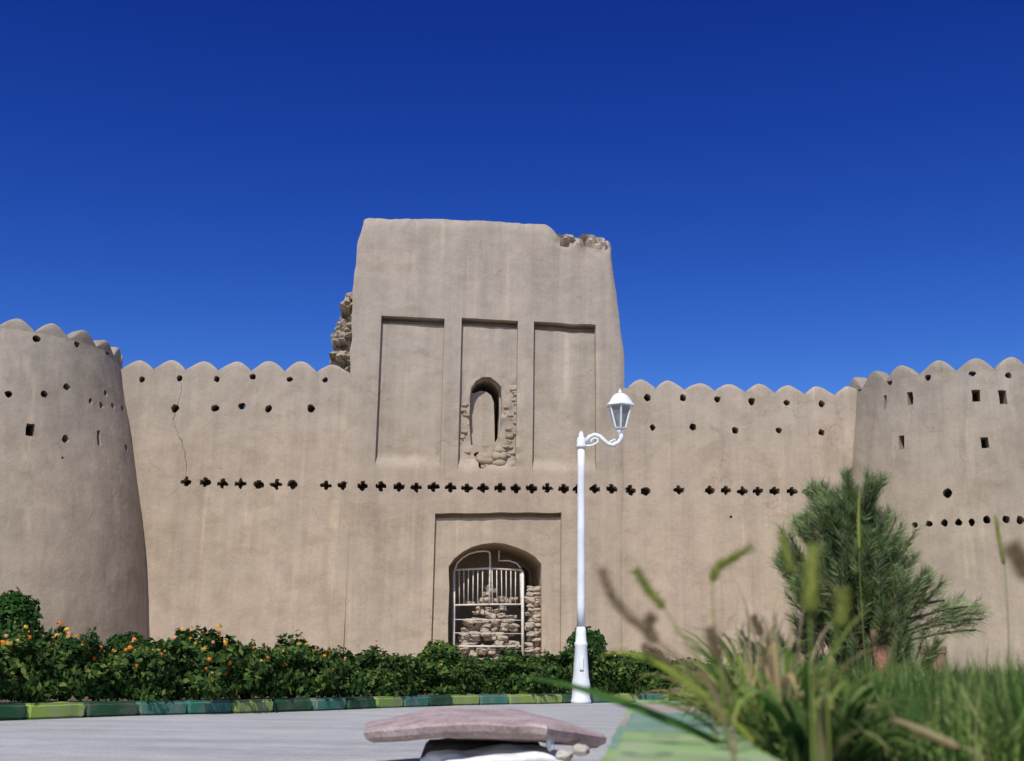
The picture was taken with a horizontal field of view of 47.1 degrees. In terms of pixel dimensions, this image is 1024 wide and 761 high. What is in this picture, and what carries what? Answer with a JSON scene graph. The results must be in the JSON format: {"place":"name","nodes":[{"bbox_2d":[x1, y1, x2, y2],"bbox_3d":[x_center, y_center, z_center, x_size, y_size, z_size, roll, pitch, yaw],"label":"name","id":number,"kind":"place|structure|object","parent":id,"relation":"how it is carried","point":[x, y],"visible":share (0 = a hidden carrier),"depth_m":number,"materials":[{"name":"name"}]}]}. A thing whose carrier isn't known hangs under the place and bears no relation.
{"place":"outdoors","nodes":[
{"label":"outdoors","id":0,"kind":"place"},
{"bbox_2d":[0,702,627,760],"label":"paving","id":1,"kind":"structure","parent":0,"point":[332,735],"depth_m":6.55,"materials":[{"name":"grey concrete"}]},
{"bbox_2d":[0,703,26,720],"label":"kerb stone","id":2,"kind":"object","parent":1,"relation":"on","point":[12,711],"visible":0.99,"depth_m":8.04,"materials":[{"name":"green paint"}]},
{"bbox_2d":[23,702,84,719],"bbox_3d":[-3.271,2.347,8.362,0.154,0.119,0.470,-9,-17,34],"label":"kerb stone","id":3,"kind":"object","parent":1,"relation":"on","point":[53,710],"visible":0.88,"depth_m":8.30,"materials":[{"name":"paint"}]},
{"bbox_2d":[80,701,137,717],"bbox_3d":[-3.006,2.444,8.740,0.154,0.116,0.465,-8,-16,33],"label":"kerb stone","id":4,"kind":"object","parent":1,"relation":"on","point":[109,708],"visible":0.87,"depth_m":8.68,"materials":[{"name":"green paint"}]},
{"bbox_2d":[135,700,185,715],"bbox_3d":[-2.741,2.540,9.115,0.155,0.116,0.465,-8,-17,34],"label":"kerb stone","id":5,"kind":"object","parent":1,"relation":"on","point":[169,707],"visible":0.82,"depth_m":9.06,"materials":[{"name":"teal paint"}]},
{"bbox_2d":[180,699,231,713],"bbox_3d":[-2.478,2.636,9.492,0.154,0.117,0.463,-8,-17,34],"label":"kerb stone","id":6,"kind":"object","parent":1,"relation":"on","point":[215,706],"visible":0.84,"depth_m":9.43,"materials":[{"name":"teal paint"}]},
{"bbox_2d":[228,699,272,713],"bbox_3d":[-2.212,2.735,9.867,0.155,0.115,0.467,-8,-16,33],"label":"kerb stone","id":7,"kind":"object","parent":1,"relation":"on","point":[252,705],"visible":0.89,"depth_m":9.81,"materials":[{"name":"paint"}]},
{"bbox_2d":[271,698,311,711],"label":"kerb stone","id":8,"kind":"object","parent":1,"relation":"on","point":[290,704],"visible":0.88,"depth_m":10.19,"materials":[{"name":"green paint"}]},
{"bbox_2d":[310,697,345,710],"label":"kerb stone","id":9,"kind":"object","parent":1,"relation":"on","point":[323,704],"visible":0.8,"depth_m":10.54,"materials":[{"name":"teal paint"}]},
{"bbox_2d":[338,696,374,709],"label":"kerb stone","id":10,"kind":"object","parent":1,"relation":"on","point":[361,702],"visible":0.8,"depth_m":10.96,"materials":[{"name":"green paint"}]},
{"bbox_2d":[368,696,402,707],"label":"kerb stone","id":11,"kind":"object","parent":1,"relation":"on","point":[387,702],"visible":0.77,"depth_m":11.38,"materials":[{"name":"paint"}]},
{"bbox_2d":[401,695,428,706],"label":"kerb stone","id":12,"kind":"object","parent":1,"relation":"on","point":[416,701],"visible":0.75,"depth_m":11.78,"materials":[{"name":"teal paint"}]},
{"bbox_2d":[427,695,452,706],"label":"kerb stone","id":13,"kind":"object","parent":1,"relation":"on","point":[439,700],"visible":0.81,"depth_m":12.16,"materials":[{"name":"green paint"}]},
{"bbox_2d":[449,694,478,705],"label":"kerb stone","id":14,"kind":"object","parent":1,"relation":"on","point":[468,699],"visible":0.77,"depth_m":12.57,"materials":[{"name":"paint"}]},
{"bbox_2d":[419,738,539,760],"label":"slab pedestal","id":15,"kind":"object","parent":1,"relation":"on","point":[447,744],"visible":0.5,"depth_m":4.75,"materials":[{"name":"grey stone"}]},
{"bbox_2d":[364,707,606,746],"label":"octagonal slab","id":16,"kind":"structure","parent":15,"relation":"on","point":[514,725],"depth_m":4.46,"materials":[{"name":"pink stone"}]},
{"bbox_2d":[420,744,561,760],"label":"footing stone","id":17,"kind":"object","parent":1,"relation":"on","point":[514,752],"visible":0.9,"depth_m":4.47,"materials":[{"name":"white stone"}]},
{"bbox_2d":[546,737,553,751],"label":"stone","id":18,"kind":"object","parent":17,"relation":"on","point":[550,744],"visible":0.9,"depth_m":4.41,"materials":[{"name":"white stone"}]},
{"bbox_2d":[556,750,573,760],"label":"stone","id":19,"kind":"object","parent":17,"relation":"on","point":[563,755],"visible":1,"depth_m":4.33,"materials":[{"name":"white stone"}]},
{"bbox_2d":[477,694,508,704],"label":"kerb stone","id":20,"kind":"object","parent":1,"relation":"on","point":[492,699],"visible":0.85,"depth_m":12.89,"materials":[{"name":"teal paint"}]},
{"bbox_2d":[505,694,535,703],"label":"kerb stone","id":21,"kind":"object","parent":1,"relation":"on","point":[522,698],"visible":0.84,"depth_m":13.23,"materials":[{"name":"paint"}]},
{"bbox_2d":[534,694,561,703],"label":"kerb stone","id":22,"kind":"object","parent":1,"relation":"on","point":[548,698],"visible":0.83,"depth_m":13.57,"materials":[{"name":"paint"}]},
{"bbox_2d":[561,693,571,702],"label":"kerb stone","id":23,"kind":"object","parent":1,"relation":"on","point":[566,697],"visible":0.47,"depth_m":13.81,"materials":[{"name":"green paint"}]},
{"bbox_2d":[571,744,589,755],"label":"stone","id":24,"kind":"object","parent":1,"relation":"on","point":[580,749],"visible":0.96,"depth_m":4.48,"materials":[{"name":"beige stone"}]},
{"bbox_2d":[590,695,609,702],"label":"kerb stone","id":25,"kind":"object","parent":1,"relation":"on","point":[595,699],"visible":0.28,"depth_m":14.21,"materials":[{"name":"teal paint"}]},
{"bbox_2d":[571,389,633,703],"bbox_3d":[1.104,1.952,14.299,0.770,3.818,0.376,1,-14,0],"label":"street lamp","id":26,"kind":"object","parent":1,"relation":"on","point":[620,404],"visible":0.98,"depth_m":14.29,"materials":[{"name":"white metal"}]},
{"bbox_2d":[609,693,637,701],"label":"kerb stone","id":27,"kind":"object","parent":1,"relation":"on","point":[632,697],"visible":0.48,"depth_m":14.59,"materials":[{"name":"paint"}]},
{"bbox_2d":[633,693,663,699],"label":"kerb stone","id":28,"kind":"object","parent":1,"relation":"on","point":[646,696],"visible":0.49,"depth_m":14.81,"materials":[{"name":"teal paint"}]},
{"bbox_2d":[624,700,685,714],"bbox_3d":[0.495,1.190,3.777,0.257,0.309,0.700,-1,-14,6],"label":"kerb stone","id":29,"kind":"object","parent":1,"relation":"on","point":[629,712],"visible":0.15,"depth_m":3.72,"materials":[{"name":"green paint"}]},
{"bbox_2d":[620,704,699,725],"bbox_3d":[0.421,1.032,3.136,0.253,0.308,0.617,-1,-14,6],"label":"kerb stone","id":30,"kind":"object","parent":1,"relation":"on","point":[658,708],"visible":0.17,"depth_m":3.12,"materials":[{"name":"concrete"}]},
{"bbox_2d":[608,712,737,748],"bbox_3d":[0.334,0.851,2.398,0.257,0.308,0.901,-1,-14,6],"label":"kerb stone","id":31,"kind":"object","parent":1,"relation":"on","point":[637,722],"visible":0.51,"depth_m":2.27,"materials":[{"name":"green paint"}]},
{"bbox_2d":[599,732,779,760],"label":"kerb stone","id":32,"kind":"object","parent":1,"relation":"on","point":[650,746],"visible":0.95,"depth_m":1.57,"materials":[{"name":"green paint"}]},
{"bbox_2d":[593,563,734,760],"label":"foxtail grass","id":33,"kind":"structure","parent":32,"relation":"on","point":[625,613],"depth_m":1.32,"materials":[{"name":"plant"}]},
{"bbox_2d":[639,607,747,760],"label":"foxtail grass","id":34,"kind":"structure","parent":32,"relation":"on","point":[650,620],"depth_m":1.36,"materials":[{"name":"plant"}]},
{"bbox_2d":[635,640,757,737],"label":"foxtail grass","id":35,"kind":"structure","parent":32,"relation":"on","point":[655,653],"depth_m":1.75,"materials":[{"name":"green plant"}]},
{"bbox_2d":[626,564,790,750],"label":"foxtail grass","id":36,"kind":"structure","parent":32,"relation":"on","point":[654,597],"depth_m":1.57,"materials":[{"name":"green plant"}]},
{"bbox_2d":[678,541,756,745],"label":"foxtail grass","id":37,"kind":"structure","parent":32,"relation":"on","point":[718,567],"depth_m":1.68,"materials":[{"name":"green plant"}]},
{"bbox_2d":[702,623,802,753],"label":"foxtail grass","id":38,"kind":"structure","parent":32,"relation":"on","point":[713,644],"depth_m":1.51,"materials":[{"name":"plant"}]},
{"bbox_2d":[731,537,825,760],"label":"foxtail grass","id":39,"kind":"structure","parent":32,"relation":"on","point":[810,594],"depth_m":1.23,"materials":[{"name":"green plant"}]},
{"bbox_2d":[0,691,659,702],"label":"planting bed","id":40,"kind":"object","parent":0,"point":[73,699],"visible":0.02,"depth_m":10.36,"materials":[{"name":"soil"}]},
{"bbox_2d":[0,586,43,668],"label":"bush","id":41,"kind":"object","parent":40,"relation":"on","point":[18,607],"visible":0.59,"depth_m":10.69,"materials":[{"name":"green plant"}]},
{"bbox_2d":[0,624,61,702],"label":"hedge shrub","id":42,"kind":"object","parent":40,"relation":"on","point":[18,679],"visible":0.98,"depth_m":8.33,"materials":[{"name":"green plant"}]},
{"bbox_2d":[4,621,118,702],"bbox_3d":[-3.430,2.154,8.920,0.878,0.647,1.067,1,-14,-2],"label":"hedge shrub","id":43,"kind":"object","parent":40,"relation":"on","point":[75,674],"visible":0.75,"depth_m":8.74,"materials":[{"name":"green plant"}]},
{"bbox_2d":[105,631,150,673],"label":"bush","id":44,"kind":"object","parent":40,"relation":"on","point":[115,638],"visible":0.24,"depth_m":11.42,"materials":[{"name":"green plant"}]},
{"bbox_2d":[85,637,188,703],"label":"hedge shrub","id":45,"kind":"object","parent":40,"relation":"on","point":[140,683],"visible":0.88,"depth_m":9.09,"materials":[{"name":"green plant"}]},
{"bbox_2d":[138,624,268,699],"bbox_3d":[-2.557,2.371,9.807,1.013,0.673,1.015,-5,-15,22],"label":"hedge shrub","id":46,"kind":"object","parent":40,"relation":"on","point":[204,661],"visible":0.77,"depth_m":9.62,"materials":[{"name":"green plant"}]},
{"bbox_2d":[202,638,294,699],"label":"hedge shrub","id":47,"kind":"object","parent":40,"relation":"on","point":[274,684],"visible":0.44,"depth_m":10.16,"materials":[{"name":"green plant"}]},
{"bbox_2d":[250,630,350,698],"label":"hedge shrub","id":48,"kind":"object","parent":40,"relation":"on","point":[306,683],"visible":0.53,"depth_m":10.64,"materials":[{"name":"green plant"}]},
{"bbox_2d":[287,645,374,697],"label":"hedge shrub","id":49,"kind":"object","parent":40,"relation":"on","point":[350,683],"visible":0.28,"depth_m":11.12,"materials":[{"name":"green plant"}]},
{"bbox_2d":[351,640,417,697],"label":"hedge shrub","id":50,"kind":"object","parent":40,"relation":"on","point":[382,670],"visible":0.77,"depth_m":11.59,"materials":[{"name":"green plant"}]},
{"bbox_2d":[366,653,432,695],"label":"hedge shrub","id":51,"kind":"object","parent":40,"relation":"on","point":[418,678],"visible":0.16,"depth_m":12.29,"materials":[{"name":"green plant"}]},
{"bbox_2d":[417,639,462,661],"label":"bush","id":52,"kind":"object","parent":40,"relation":"on","point":[443,644],"visible":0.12,"depth_m":13.76,"materials":[{"name":"green plant"}]},
{"bbox_2d":[415,645,481,694],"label":"hedge shrub","id":53,"kind":"object","parent":40,"relation":"on","point":[444,678],"visible":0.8,"depth_m":12.67,"materials":[{"name":"green plant"}]},
{"bbox_2d":[454,656,510,693],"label":"hedge shrub","id":54,"kind":"object","parent":40,"relation":"on","point":[490,680],"visible":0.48,"depth_m":13.11,"materials":[{"name":"green plant"}]},
{"bbox_2d":[485,644,552,693],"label":"hedge shrub","id":55,"kind":"object","parent":40,"relation":"on","point":[524,665],"visible":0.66,"depth_m":13.49,"materials":[{"name":"green plant"}]},
{"bbox_2d":[512,649,572,693],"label":"hedge shrub","id":56,"kind":"object","parent":40,"relation":"on","point":[557,671],"visible":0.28,"depth_m":14.06,"materials":[{"name":"green plant"}]},
{"bbox_2d":[547,646,620,692],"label":"hedge shrub","id":57,"kind":"object","parent":40,"relation":"on","point":[599,680],"visible":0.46,"depth_m":14.43,"materials":[{"name":"green plant"}]},
{"bbox_2d":[563,626,607,668],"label":"bush","id":58,"kind":"object","parent":40,"relation":"on","point":[595,641],"visible":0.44,"depth_m":16.10,"materials":[{"name":"green plant"}]},
{"bbox_2d":[591,650,646,694],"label":"hedge shrub","id":59,"kind":"object","parent":40,"relation":"on","point":[626,676],"visible":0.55,"depth_m":14.70,"materials":[{"name":"green plant"}]},
{"bbox_2d":[628,647,676,692],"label":"hedge shrub","id":60,"kind":"object","parent":40,"relation":"on","point":[648,680],"visible":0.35,"depth_m":15.13,"materials":[{"name":"green plant"}]},
{"bbox_2d":[648,657,700,692],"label":"hedge shrub","id":61,"kind":"object","parent":40,"relation":"on","point":[675,662],"visible":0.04,"depth_m":15.59,"materials":[{"name":"green plant"}]},
{"bbox_2d":[0,0,1023,407],"label":"sky","id":62,"kind":"structure","parent":0,"point":[803,195],"materials":[{"name":"blue"}]},
{"bbox_2d":[669,687,689,699],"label":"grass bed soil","id":63,"kind":"structure","parent":0,"point":[676,690],"depth_m":9.63,"materials":[{"name":"brown soil"}]},
{"bbox_2d":[519,676,726,743],"bbox_3d":[0.197,0.493,1.678,0.378,0.132,0.016,2,-14,-3],"label":"long grass blade","id":64,"kind":"object","parent":63,"relation":"on","point":[657,715],"visible":0.89,"depth_m":1.69,"materials":[{"name":"green plant"}]},
{"bbox_2d":[598,650,769,755],"bbox_3d":[0.249,0.463,1.634,0.263,0.169,0.015,2,-14,-4],"label":"long grass blade","id":65,"kind":"object","parent":63,"relation":"on","point":[677,675],"visible":0.87,"depth_m":1.65,"materials":[{"name":"green plant"}]},
{"bbox_2d":[626,637,803,706],"bbox_3d":[0.592,0.891,3.500,0.521,0.252,0.563,-8,-16,31],"label":"weed clump","id":66,"kind":"object","parent":63,"relation":"on","point":[688,671],"visible":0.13,"depth_m":3.48,"materials":[{"name":"green plant"}]},
{"bbox_2d":[672,631,764,745],"bbox_3d":[0.325,0.495,1.831,0.156,0.201,0.012,3,-14,-7],"label":"long grass blade","id":67,"kind":"object","parent":63,"relation":"on","point":[702,649],"visible":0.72,"depth_m":1.84,"materials":[{"name":"green plant"}]},
{"bbox_2d":[661,660,800,719],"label":"weed clump","id":68,"kind":"object","parent":63,"relation":"on","point":[704,705],"visible":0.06,"depth_m":2.67,"materials":[{"name":"green plant"}]},
{"bbox_2d":[636,640,856,735],"bbox_3d":[0.476,0.601,2.216,0.474,0.214,0.436,1,-14,0],"label":"weed clump","id":69,"kind":"object","parent":63,"relation":"on","point":[717,676],"visible":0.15,"depth_m":2.20,"materials":[{"name":"green plant"}]},
{"bbox_2d":[684,583,816,694],"bbox_3d":[0.448,0.563,2.352,0.307,0.336,0.332,1,-14,0],"label":"dry weed","id":70,"kind":"object","parent":63,"relation":"on","point":[749,644],"visible":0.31,"depth_m":2.30,"materials":[{"name":"green plant"}]},
{"bbox_2d":[747,613,763,694],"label":"foxtail grass","id":71,"kind":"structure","parent":63,"relation":"on","point":[757,626],"depth_m":1.96,"materials":[{"name":"green plant"}]},
{"bbox_2d":[673,627,854,699],"bbox_3d":[0.659,0.763,2.994,0.479,0.270,0.494,1,-14,0],"label":"weed clump","id":72,"kind":"object","parent":63,"relation":"on","point":[730,656],"visible":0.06,"depth_m":3.11,"materials":[{"name":"green plant"}]},
{"bbox_2d":[639,637,921,760],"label":"weed clump","id":73,"kind":"object","parent":63,"relation":"on","point":[784,681],"visible":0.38,"depth_m":1.86,"materials":[{"name":"green plant"}]},
{"bbox_2d":[721,616,841,688],"bbox_3d":[0.519,0.628,2.459,0.263,0.269,0.305,1,-14,0],"label":"dry weed","id":74,"kind":"object","parent":63,"relation":"on","point":[769,643],"visible":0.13,"depth_m":2.39,"materials":[{"name":"yellow plant"}]},
{"bbox_2d":[714,575,849,760],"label":"dry weed","id":75,"kind":"object","parent":63,"relation":"on","point":[777,656],"visible":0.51,"depth_m":1.89,"materials":[{"name":"green plant"}]},
{"bbox_2d":[690,627,895,710],"bbox_3d":[0.599,0.658,2.523,0.442,0.252,0.444,1,-14,0],"label":"weed clump","id":76,"kind":"object","parent":63,"relation":"on","point":[819,668],"visible":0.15,"depth_m":2.50,"materials":[{"name":"green plant"}]},
{"bbox_2d":[774,526,831,742],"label":"foxtail grass","id":77,"kind":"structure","parent":63,"relation":"on","point":[787,561],"depth_m":1.88,"materials":[{"name":"green plant"}]},
{"bbox_2d":[694,661,944,760],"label":"weed clump","id":78,"kind":"object","parent":63,"relation":"on","point":[797,745],"visible":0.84,"depth_m":1.63,"materials":[{"name":"green plant"}]},
{"bbox_2d":[815,609,868,741],"bbox_3d":[0.405,0.392,1.444,0.077,0.221,0.009,-3,-14,14],"label":"long grass blade","id":79,"kind":"object","parent":63,"relation":"on","point":[842,637],"visible":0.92,"depth_m":1.46,"materials":[{"name":"green plant"}]},
{"bbox_2d":[671,628,1023,760],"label":"grass","id":80,"kind":"structure","parent":63,"relation":"on","point":[982,716],"depth_m":1.77,"materials":[{"name":"green plant"}]},
{"bbox_2d":[800,668,942,718],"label":"weed clump","id":81,"kind":"object","parent":63,"relation":"on","point":[844,686],"visible":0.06,"depth_m":2.27,"materials":[{"name":"green plant"}]},
{"bbox_2d":[757,463,994,680],"bbox_3d":[1.911,1.075,6.247,1.162,1.312,0.932,-6,-15,27],"label":"pine tree","id":82,"kind":"object","parent":63,"relation":"on","point":[889,589],"visible":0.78,"depth_m":6.22,"materials":[{"name":"green plant"}]},
{"bbox_2d":[870,629,890,678],"bbox_3d":[1.904,1.475,6.050,0.101,0.380,0.101,1,-14,0],"label":"clay pot","id":83,"kind":"object","parent":63,"relation":"on","point":[880,654],"visible":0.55,"depth_m":6.03,"materials":[{"name":"ceramic"}]},
{"bbox_2d":[921,646,946,676],"bbox_3d":[2.650,1.838,7.385,0.169,0.330,0.169,1,-14,0],"label":"clay pot","id":84,"kind":"object","parent":63,"relation":"on","point":[941,657],"visible":0.23,"depth_m":7.34,"materials":[{"name":"ceramic"}]},
{"bbox_2d":[890,713,983,760],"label":"foxtail grass","id":85,"kind":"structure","parent":63,"relation":"on","point":[938,738],"depth_m":1.39,"materials":[{"name":"plant"}]},
{"bbox_2d":[990,512,1020,679],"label":"foxtail grass","id":86,"kind":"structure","parent":63,"relation":"on","point":[998,539],"depth_m":2.98,"materials":[{"name":"green plant"}]},
{"bbox_2d":[826,582,860,760],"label":"foxtail grass","id":87,"kind":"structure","parent":0,"point":[841,610],"depth_m":1.47,"materials":[{"name":"green plant"}]},
{"bbox_2d":[856,491,872,664],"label":"foxtail grass","id":88,"kind":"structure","parent":0,"point":[859,537],"depth_m":4.19,"materials":[{"name":"green plant"}]},
{"bbox_2d":[993,537,1023,580],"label":"foxtail grass","id":89,"kind":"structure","parent":0,"point":[1016,552],"depth_m":0.99,"materials":[{"name":"beige plant"}]},
{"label":"dry forecourt","id":90,"kind":"structure","parent":0,"visible":0},
{"bbox_2d":[0,318,146,669],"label":"round tower","id":91,"kind":"structure","parent":90,"relation":"on","point":[72,552],"depth_m":27.18,"materials":[{"name":"paint"}]},
{"bbox_2d":[120,360,351,665],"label":"curtain wall","id":92,"kind":"structure","parent":90,"relation":"on","point":[245,513],"depth_m":29.65,"materials":[{"name":"paint"}]},
{"bbox_2d":[329,218,625,668],"bbox_3d":[-1.110,2.214,32.452,7.914,12.446,4.748,2,-14,-4],"label":"gatehouse","id":93,"kind":"object","parent":90,"relation":"on","point":[482,362],"visible":0.89,"depth_m":30.71,"materials":[{"name":"paint"}]},
{"bbox_2d":[452,550,523,654],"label":"iron gate","id":94,"kind":"structure","parent":93,"relation":"attached to","point":[521,603],"depth_m":30.14,"materials":[{"name":"white metal"}]},
{"bbox_2d":[621,379,856,667],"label":"curtain wall","id":95,"kind":"structure","parent":90,"relation":"on","point":[711,475],"depth_m":30.61,"materials":[{"name":"paint"}]},
{"bbox_2d":[845,357,1023,677],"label":"round tower","id":96,"kind":"structure","parent":90,"relation":"on","point":[944,444],"depth_m":28.70,"materials":[{"name":"paint"}]},
{"bbox_3d":[-0.411,6.306,30.344,0.296,0.168,0.287,1,-19,-32],"label":"mud brick","id":97,"kind":"object","parent":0,"visible":0},
{"bbox_2d":[489,618,499,624],"bbox_3d":[-0.446,6.194,30.260,0.291,0.174,0.283,0,-12,-2],"label":"mud brick","id":98,"kind":"object","parent":97,"relation":"on","point":[496,621],"visible":0.98,"depth_m":30.15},
{"bbox_2d":[485,612,495,619],"bbox_3d":[-0.547,6.052,30.252,0.298,0.184,0.291,10,-10,-4],"label":"mud brick","id":99,"kind":"object","parent":98,"relation":"on","point":[490,615],"visible":1,"depth_m":30.14,"materials":[{"name":"beige stone"}]},
{"bbox_3d":[-1.099,7.265,29.893,0.266,0.135,0.253,3,-14,24],"label":"mud brick","id":100,"kind":"object","parent":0,"visible":0},
{"bbox_3d":[-1.051,7.116,30.018,0.227,0.132,0.220,-3,-21,5],"label":"mud brick","id":101,"kind":"object","parent":100,"relation":"on","visible":0},
{"bbox_2d":[468,652,478,656],"bbox_3d":[-1.006,7.041,30.088,0.290,0.180,0.299,2,-16,-33],"label":"mud brick","id":102,"kind":"object","parent":101,"relation":"on","point":[473,654],"visible":0.58,"depth_m":29.97,"materials":[{"name":"beige brick"}]},
{"bbox_2d":[476,648,487,654],"bbox_3d":[-0.776,6.900,29.985,0.280,0.175,0.272,13,-10,-22],"label":"mud brick","id":103,"kind":"object","parent":102,"relation":"on","point":[483,651],"visible":1,"depth_m":29.90,"materials":[{"name":"beige stone"}]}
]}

